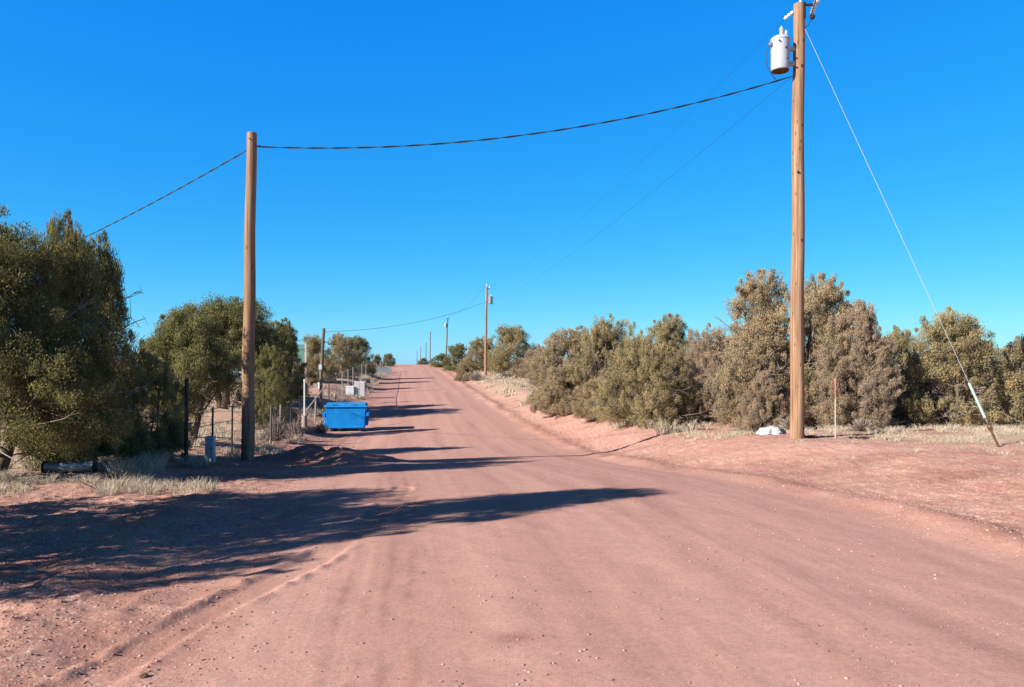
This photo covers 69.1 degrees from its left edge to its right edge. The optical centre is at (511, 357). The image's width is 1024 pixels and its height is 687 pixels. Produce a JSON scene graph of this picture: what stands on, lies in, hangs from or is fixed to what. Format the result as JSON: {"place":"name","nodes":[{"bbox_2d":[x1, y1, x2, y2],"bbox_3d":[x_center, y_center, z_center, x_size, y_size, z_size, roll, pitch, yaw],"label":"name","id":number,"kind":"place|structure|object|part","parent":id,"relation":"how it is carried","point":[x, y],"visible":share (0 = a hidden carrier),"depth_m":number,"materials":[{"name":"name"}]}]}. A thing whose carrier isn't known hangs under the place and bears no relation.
{"place":"outdoors","nodes":[
{"label":"outdoors","id":0,"kind":"place"},
{"bbox_2d":[0,359,1023,686],"bbox_3d":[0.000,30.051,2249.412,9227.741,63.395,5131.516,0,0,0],"label":"ground","id":1,"kind":"structure","parent":0,"point":[390,541],"depth_m":6.50,"materials":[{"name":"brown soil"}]},
{"bbox_2d":[1,208,123,471],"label":"juniper tree","id":2,"kind":"object","parent":1,"relation":"on","point":[72,246],"visible":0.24,"depth_m":13.47,"materials":[{"name":"green plant"}]},
{"bbox_2d":[41,460,98,472],"bbox_3d":[-7.723,1.916,13.000,0.855,0.216,0.213,0,0,-8],"label":"culvert pipe","id":3,"kind":"object","parent":1,"relation":"on","point":[46,466],"visible":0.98,"depth_m":12.94,"materials":[{"name":"metal"}]},
{"bbox_2d":[0,204,145,473],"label":"juniper tree","id":4,"kind":"object","parent":1,"relation":"on","point":[22,290],"visible":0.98,"depth_m":11.85,"materials":[{"name":"green plant"}]},
{"bbox_2d":[15,229,164,463],"bbox_3d":[-8.526,-0.114,14.890,2.508,5.033,2.808,0,0,26],"label":"juniper tree","id":5,"kind":"object","parent":1,"relation":"on","point":[113,290],"visible":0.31,"depth_m":15.01,"materials":[{"name":"green plant"}]},
{"bbox_2d":[139,673,148,678],"bbox_3d":[-2.015,1.752,4.078,0.049,0.033,0.046,0,0,-41],"label":"stone","id":6,"kind":"object","parent":1,"relation":"on","point":[143,675],"visible":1,"depth_m":4.07,"materials":[{"name":"brown stone"}]},
{"bbox_2d":[98,338,207,459],"bbox_3d":[-8.070,0.997,16.677,2.603,2.880,2.765,0,0,33],"label":"juniper tree","id":7,"kind":"object","parent":1,"relation":"on","point":[167,434],"visible":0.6,"depth_m":16.35,"materials":[{"name":"green plant"}]},
{"bbox_2d":[112,307,241,444],"bbox_3d":[-9.479,0.613,21.013,3.732,4.110,3.976,0,0,14],"label":"juniper tree","id":8,"kind":"object","parent":1,"relation":"on","point":[185,349],"visible":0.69,"depth_m":20.73,"materials":[{"name":"green plant"}]},
{"bbox_2d":[0,372,384,496],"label":"dry grass","id":9,"kind":"structure","parent":1,"relation":"on","point":[146,464],"depth_m":13.09,"materials":[{"name":"plant"}]},
{"bbox_2d":[205,436,215,461],"bbox_3d":[-6.650,2.030,16.392,0.199,0.576,0.195,0,0,-6],"label":"utility box","id":10,"kind":"object","parent":1,"relation":"on","point":[210,443],"visible":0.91,"depth_m":16.32,"materials":[{"name":"metal"}]},
{"bbox_2d":[206,442,211,457],"bbox_3d":[-6.641,2.036,16.310,0.140,0.345,0.012,0,0,-6],"label":"door","id":11,"kind":"structure","parent":10,"relation":"in","point":[208,444],"depth_m":16.30,"materials":[{"name":"grey metal"}]},
{"bbox_2d":[147,292,324,408],"bbox_3d":[-13.924,-0.227,37.874,8.934,6.154,7.862,0,0,-40],"label":"juniper tree","id":12,"kind":"object","parent":1,"relation":"on","point":[230,314],"visible":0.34,"depth_m":37.03,"materials":[{"name":"green plant"}]},
{"bbox_2d":[184,378,300,461],"bbox_3d":[-7.773,1.820,23.510,0.379,2.735,15.184,0,0,-7],"label":"wire fence","id":13,"kind":"object","parent":1,"relation":"on","point":[186,423],"visible":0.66,"depth_m":18.38,"materials":[{"name":"metal"}]},
{"bbox_2d":[241,132,260,460],"bbox_3d":[-6.071,-1.266,17.300,0.479,7.889,0.320,0,0,0],"label":"wooden pole","id":14,"kind":"object","parent":1,"relation":"on","point":[248,412],"visible":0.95,"depth_m":17.19,"materials":[{"name":"brown wood"}]},
{"bbox_2d":[80,150,246,239],"bbox_3d":[-11.514,-4.128,21.821,14.009,1.367,0.033,0,0,40],"label":"service cable","id":15,"kind":"object","parent":14,"relation":"attached to","point":[170,192],"visible":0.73,"depth_m":19.65,"materials":[{"name":"black rubber"}]},
{"bbox_2d":[257,76,791,148],"bbox_3d":[0.346,-5.737,17.411,12.547,1.793,0.038,0,0,-1],"label":"service cable","id":16,"kind":"object","parent":14,"relation":"attached to","point":[525,134],"visible":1,"depth_m":17.40,"materials":[{"name":"black rubber"}]},
{"bbox_2d":[240,342,300,427],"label":"juniper tree","id":17,"kind":"object","parent":1,"relation":"on","point":[269,376],"visible":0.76,"depth_m":29.30,"materials":[{"name":"green plant"}]},
{"bbox_2d":[230,317,317,400],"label":"juniper tree","id":18,"kind":"object","parent":1,"relation":"on","point":[290,338],"visible":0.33,"depth_m":42.92,"materials":[{"name":"green plant"}]},
{"bbox_2d":[261,414,293,441],"bbox_3d":[-8.095,2.383,25.481,1.067,1.029,1.068,0,0,25],"label":"dry shrub","id":19,"kind":"object","parent":1,"relation":"on","point":[279,431],"visible":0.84,"depth_m":25.41,"materials":[{"name":"beige plant"}]},
{"bbox_2d":[286,421,305,439],"bbox_3d":[-8.033,2.659,27.497,0.916,0.777,0.948,0,0,0],"label":"dry shrub","id":20,"kind":"object","parent":1,"relation":"on","point":[294,430],"visible":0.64,"depth_m":27.44,"materials":[{"name":"beige plant"}]},
{"bbox_2d":[297,344,306,383],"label":"sign board","id":21,"kind":"object","parent":1,"relation":"on","point":[303,357],"visible":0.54,"depth_m":47.95,"materials":[{"name":"beige paint"}]},
{"bbox_2d":[297,379,325,427],"bbox_3d":[-8.792,2.080,33.004,0.473,2.268,3.015,0,0,13],"label":"gate post","id":22,"kind":"object","parent":1,"relation":"on","point":[304,419],"visible":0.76,"depth_m":31.97,"materials":[{"name":"grey metal"}]},
{"bbox_2d":[314,396,316,422],"bbox_3d":[-9.115,2.477,34.500,0.115,1.385,0.080,0,0,0],"label":"gate stake","id":23,"kind":"object","parent":1,"relation":"on","point":[315,410],"visible":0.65,"depth_m":34.47,"materials":[{"name":"white wood"}]},
{"bbox_2d":[294,333,338,382],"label":"juniper tree","id":24,"kind":"object","parent":1,"relation":"on","point":[314,349],"visible":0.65,"depth_m":63.46,"materials":[{"name":"green plant"}]},
{"bbox_2d":[313,423,328,432],"bbox_3d":[-7.973,2.912,31.005,0.810,0.508,0.888,0,0,0],"label":"dry shrub","id":25,"kind":"object","parent":1,"relation":"on","point":[320,427],"visible":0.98,"depth_m":30.92,"materials":[{"name":"beige plant"}]},
{"bbox_2d":[319,328,324,381],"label":"service pole","id":26,"kind":"object","parent":1,"relation":"on","point":[322,357],"visible":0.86,"depth_m":59.90,"materials":[{"name":"brown wood"}]},
{"bbox_2d":[319,332,362,378],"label":"juniper tree","id":27,"kind":"object","parent":1,"relation":"on","point":[342,347],"visible":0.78,"depth_m":75.42,"materials":[{"name":"green plant"}]},
{"bbox_2d":[322,402,369,430],"bbox_3d":[-7.337,2.633,32.992,1.980,1.175,1.257,0,0,-8],"label":"dumpster","id":28,"kind":"object","parent":1,"relation":"on","point":[343,415],"visible":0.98,"depth_m":32.50,"materials":[{"name":"metal"}]},
{"bbox_2d":[319,363,375,409],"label":"chain link fence","id":29,"kind":"object","parent":1,"relation":"on","point":[321,394],"visible":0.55,"depth_m":45.08,"materials":[{"name":"grey metal"}]},
{"bbox_2d":[375,367,391,373],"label":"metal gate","id":30,"kind":"structure","parent":29,"relation":"attached to","point":[383,369],"depth_m":100.04,"materials":[{"name":"grey metal"}]},
{"bbox_2d":[346,386,354,394],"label":"box","id":31,"kind":"object","parent":1,"relation":"on","point":[350,389],"visible":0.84,"depth_m":54.50,"materials":[{"name":"white paint"}]},
{"bbox_2d":[355,381,364,396],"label":"white cabinet","id":32,"kind":"object","parent":1,"relation":"on","point":[360,387],"visible":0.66,"depth_m":54.68,"materials":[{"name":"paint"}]},
{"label":"door","id":33,"kind":"part","parent":32,"relation":"part of","materials":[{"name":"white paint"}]},
{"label":"door","id":34,"kind":"part","parent":32,"relation":"part of","materials":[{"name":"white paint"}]},
{"bbox_2d":[346,334,381,374],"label":"juniper tree","id":35,"kind":"object","parent":1,"relation":"on","point":[361,345],"visible":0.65,"depth_m":85.77,"materials":[{"name":"green plant"}]},
{"bbox_2d":[382,353,395,365],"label":"juniper tree","id":36,"kind":"object","parent":1,"relation":"on","point":[387,360],"visible":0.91,"depth_m":149.70,"materials":[{"name":"green plant"}]},
{"bbox_2d":[417,358,429,364],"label":"juniper tree","id":37,"kind":"object","parent":1,"relation":"on","point":[423,361],"visible":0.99,"depth_m":171.56,"materials":[{"name":"green plant"}]},
{"bbox_2d":[430,330,430,361],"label":"utility pole","id":38,"kind":"object","parent":1,"relation":"on","point":[430,345],"visible":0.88,"depth_m":239.89,"materials":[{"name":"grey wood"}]},
{"bbox_2d":[428,353,450,367],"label":"juniper tree","id":39,"kind":"object","parent":1,"relation":"on","point":[440,357],"visible":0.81,"depth_m":137.37,"materials":[{"name":"green plant"}]},
{"bbox_2d":[444,316,449,354],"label":"utility pole","id":40,"kind":"object","parent":1,"relation":"on","point":[445,324],"visible":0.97,"depth_m":162.88,"materials":[{"name":"grey wood"}]},
{"bbox_2d":[441,342,469,371],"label":"juniper tree","id":41,"kind":"object","parent":1,"relation":"on","point":[458,350],"visible":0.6,"depth_m":107.45,"materials":[{"name":"green plant"}]},
{"bbox_2d":[452,363,474,380],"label":"juniper tree","id":42,"kind":"object","parent":1,"relation":"on","point":[464,368],"visible":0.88,"depth_m":81.62,"materials":[{"name":"green plant"}]},
{"bbox_2d":[457,335,494,371],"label":"juniper tree","id":43,"kind":"object","parent":1,"relation":"on","point":[476,364],"visible":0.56,"depth_m":99.31,"materials":[{"name":"green plant"}]},
{"bbox_2d":[468,371,485,380],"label":"dry shrub","id":44,"kind":"object","parent":1,"relation":"on","point":[476,376],"visible":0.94,"depth_m":77.83,"materials":[{"name":"beige plant"}]},
{"bbox_2d":[484,284,492,375],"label":"utility pole","id":45,"kind":"object","parent":1,"relation":"on","point":[489,299],"visible":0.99,"depth_m":86.58,"materials":[{"name":"brown wood"}]},
{"bbox_2d":[331,302,483,331],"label":"overhead wire","id":46,"kind":"object","parent":45,"relation":"attached to","point":[403,324],"visible":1,"depth_m":70.70,"materials":[{"name":"black metal"}]},
{"bbox_2d":[528,79,788,282],"bbox_3d":[1.827,-6.133,52.150,0.007,0.991,69.761,0,0,-8],"label":"overhead wire","id":47,"kind":"object","parent":45,"relation":"attached to","point":[689,161],"visible":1,"depth_m":23.09,"materials":[{"name":"black metal"}]},
{"bbox_2d":[499,371,515,377],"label":"dry shrub","id":48,"kind":"object","parent":1,"relation":"on","point":[506,374],"visible":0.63,"depth_m":79.89,"materials":[{"name":"beige plant"}]},
{"bbox_2d":[483,323,541,373],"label":"juniper tree","id":49,"kind":"object","parent":1,"relation":"on","point":[499,359],"visible":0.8,"depth_m":90.64,"materials":[{"name":"green plant"}]},
{"bbox_2d":[524,371,541,384],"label":"dry shrub","id":50,"kind":"object","parent":1,"relation":"on","point":[531,381],"visible":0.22,"depth_m":61.87,"materials":[{"name":"beige plant"}]},
{"bbox_2d":[507,346,560,377],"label":"juniper tree","id":51,"kind":"object","parent":1,"relation":"on","point":[521,371],"visible":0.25,"depth_m":77.26,"materials":[{"name":"green plant"}]},
{"bbox_2d":[514,325,603,410],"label":"juniper tree","id":52,"kind":"object","parent":1,"relation":"on","point":[554,342],"visible":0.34,"depth_m":38.49,"materials":[{"name":"green plant"}]},
{"bbox_2d":[527,364,591,417],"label":"juniper tree","id":53,"kind":"object","parent":1,"relation":"on","point":[548,397],"visible":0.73,"depth_m":36.42,"materials":[{"name":"green plant"}]},
{"bbox_2d":[560,372,624,421],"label":"juniper tree","id":54,"kind":"object","parent":1,"relation":"on","point":[582,410],"visible":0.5,"depth_m":31.69,"materials":[{"name":"green plant"}]},
{"bbox_2d":[556,313,636,405],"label":"juniper tree","id":55,"kind":"object","parent":1,"relation":"on","point":[605,341],"visible":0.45,"depth_m":36.68,"materials":[{"name":"green plant"}]},
{"bbox_2d":[588,330,708,427],"bbox_3d":[5.161,0.835,28.041,4.828,3.769,4.530,0,0,18],"label":"juniper tree","id":56,"kind":"object","parent":1,"relation":"on","point":[639,361],"visible":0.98,"depth_m":27.35,"materials":[{"name":"green plant"}]},
{"bbox_2d":[628,313,705,407],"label":"juniper tree","id":57,"kind":"object","parent":1,"relation":"on","point":[668,333],"visible":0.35,"depth_m":31.98,"materials":[{"name":"green plant"}]},
{"bbox_2d":[675,323,752,421],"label":"juniper tree","id":58,"kind":"object","parent":1,"relation":"on","point":[705,343],"visible":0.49,"depth_m":28.52,"materials":[{"name":"green plant"}]},
{"bbox_2d":[724,367,789,431],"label":"juniper tree","id":59,"kind":"object","parent":1,"relation":"on","point":[760,386],"visible":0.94,"depth_m":22.89,"materials":[{"name":"green plant"}]},
{"bbox_2d":[697,267,823,430],"bbox_3d":[8.295,-0.176,24.391,4.235,5.559,4.238,0,0,38],"label":"juniper tree","id":60,"kind":"object","parent":1,"relation":"on","point":[766,317],"visible":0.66,"depth_m":23.87,"materials":[{"name":"green plant"}]},
{"bbox_2d":[756,426,786,434],"bbox_3d":[6.971,1.978,20.016,0.791,0.261,0.463,0,0,0],"label":"plastic bag","id":61,"kind":"object","parent":1,"relation":"on","point":[771,430],"visible":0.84,"depth_m":19.89,"materials":[{"name":"white plastic"}]},
{"bbox_2d":[777,414,789,430],"bbox_3d":[8.228,1.930,21.982,0.874,0.516,0.870,0,0,19],"label":"dry shrub","id":62,"kind":"object","parent":1,"relation":"on","point":[786,425],"visible":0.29,"depth_m":21.99,"materials":[{"name":"beige plant"}]},
{"bbox_2d":[765,0,819,438],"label":"utility pole","id":63,"kind":"object","parent":1,"relation":"on","point":[781,50],"visible":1,"depth_m":17.48,"materials":[{"name":"brown wood"}]},
{"bbox_2d":[489,41,762,286],"bbox_3d":[1.701,-7.550,52.185,0.006,1.026,69.684,0,0,-8],"label":"overhead wire","id":64,"kind":"object","parent":63,"relation":"attached to","point":[692,111],"visible":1,"depth_m":22.09,"materials":[{"name":"black metal"}]},
{"bbox_2d":[805,29,999,446],"bbox_3d":[8.025,-2.977,15.723,0.084,9.578,4.261,0,0,-33],"label":"guy wire","id":65,"kind":"object","parent":63,"relation":"attached to","point":[981,410],"visible":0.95,"depth_m":14.45,"materials":[{"name":"steel"},{"name":"white plastic"}]},
{"bbox_2d":[585,336,1021,401],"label":"woodland","id":66,"kind":"object","parent":1,"relation":"on","point":[999,355],"visible":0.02,"depth_m":68.15,"materials":[{"name":"green plant"}]},
{"bbox_2d":[804,435,817,437],"bbox_3d":[7.091,1.886,17.691,0.350,0.109,0.144,0,0,31],"label":"stick","id":67,"kind":"object","parent":1,"relation":"on","point":[809,436],"visible":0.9,"depth_m":17.68,"materials":[{"name":"brown wood"}]},
{"bbox_2d":[747,272,879,428],"bbox_3d":[10.000,-0.144,24.333,3.902,5.310,3.899,0,0,-32],"label":"juniper tree","id":68,"kind":"object","parent":1,"relation":"on","point":[817,314],"visible":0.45,"depth_m":23.76,"materials":[{"name":"green plant"}]},
{"bbox_2d":[835,378,835,438],"bbox_3d":[7.651,1.268,17.600,0.032,1.543,0.034,0,0,0],"label":"marker stake","id":69,"kind":"object","parent":1,"relation":"on","point":[835,408],"visible":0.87,"depth_m":17.59,"materials":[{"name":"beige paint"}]},
{"bbox_2d":[808,298,909,427],"bbox_3d":[10.661,0.277,22.874,2.998,4.162,3.000,0,0,-42],"label":"juniper tree","id":70,"kind":"object","parent":1,"relation":"on","point":[874,400],"visible":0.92,"depth_m":22.40,"materials":[{"name":"green plant"}]},
{"bbox_2d":[848,436,873,438],"bbox_3d":[8.197,1.874,17.330,0.721,0.079,0.226,0,0,-15],"label":"stick","id":71,"kind":"object","parent":1,"relation":"on","point":[861,437],"visible":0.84,"depth_m":17.35,"materials":[{"name":"brown wood"}]},
{"bbox_2d":[847,418,876,431],"bbox_3d":[9.690,1.858,20.583,0.920,0.395,0.804,0,0,-17],"label":"dry shrub","id":72,"kind":"object","parent":1,"relation":"on","point":[859,426],"visible":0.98,"depth_m":20.52,"materials":[{"name":"beige plant"}]},
{"bbox_2d":[871,325,939,420],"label":"juniper tree","id":73,"kind":"object","parent":1,"relation":"on","point":[904,343],"visible":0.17,"depth_m":27.04,"materials":[{"name":"green plant"}]},
{"bbox_2d":[873,306,1023,427],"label":"juniper tree","id":74,"kind":"object","parent":1,"relation":"on","point":[954,405],"visible":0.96,"depth_m":23.29,"materials":[{"name":"green plant"}]},
{"bbox_2d":[980,334,1023,424],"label":"juniper tree","id":75,"kind":"object","parent":1,"relation":"on","point":[1018,345],"visible":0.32,"depth_m":23.56,"materials":[{"name":"green plant"}]},
{"bbox_2d":[0,0,1023,363],"label":"sky","id":76,"kind":"structure","parent":0,"point":[109,108],"materials":[{"name":"blue"}]},
{"bbox_2d":[457,363,1023,466],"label":"dry grass","id":77,"kind":"structure","parent":0,"point":[668,428],"depth_m":20.87,"materials":[{"name":"plant"}]}
]}

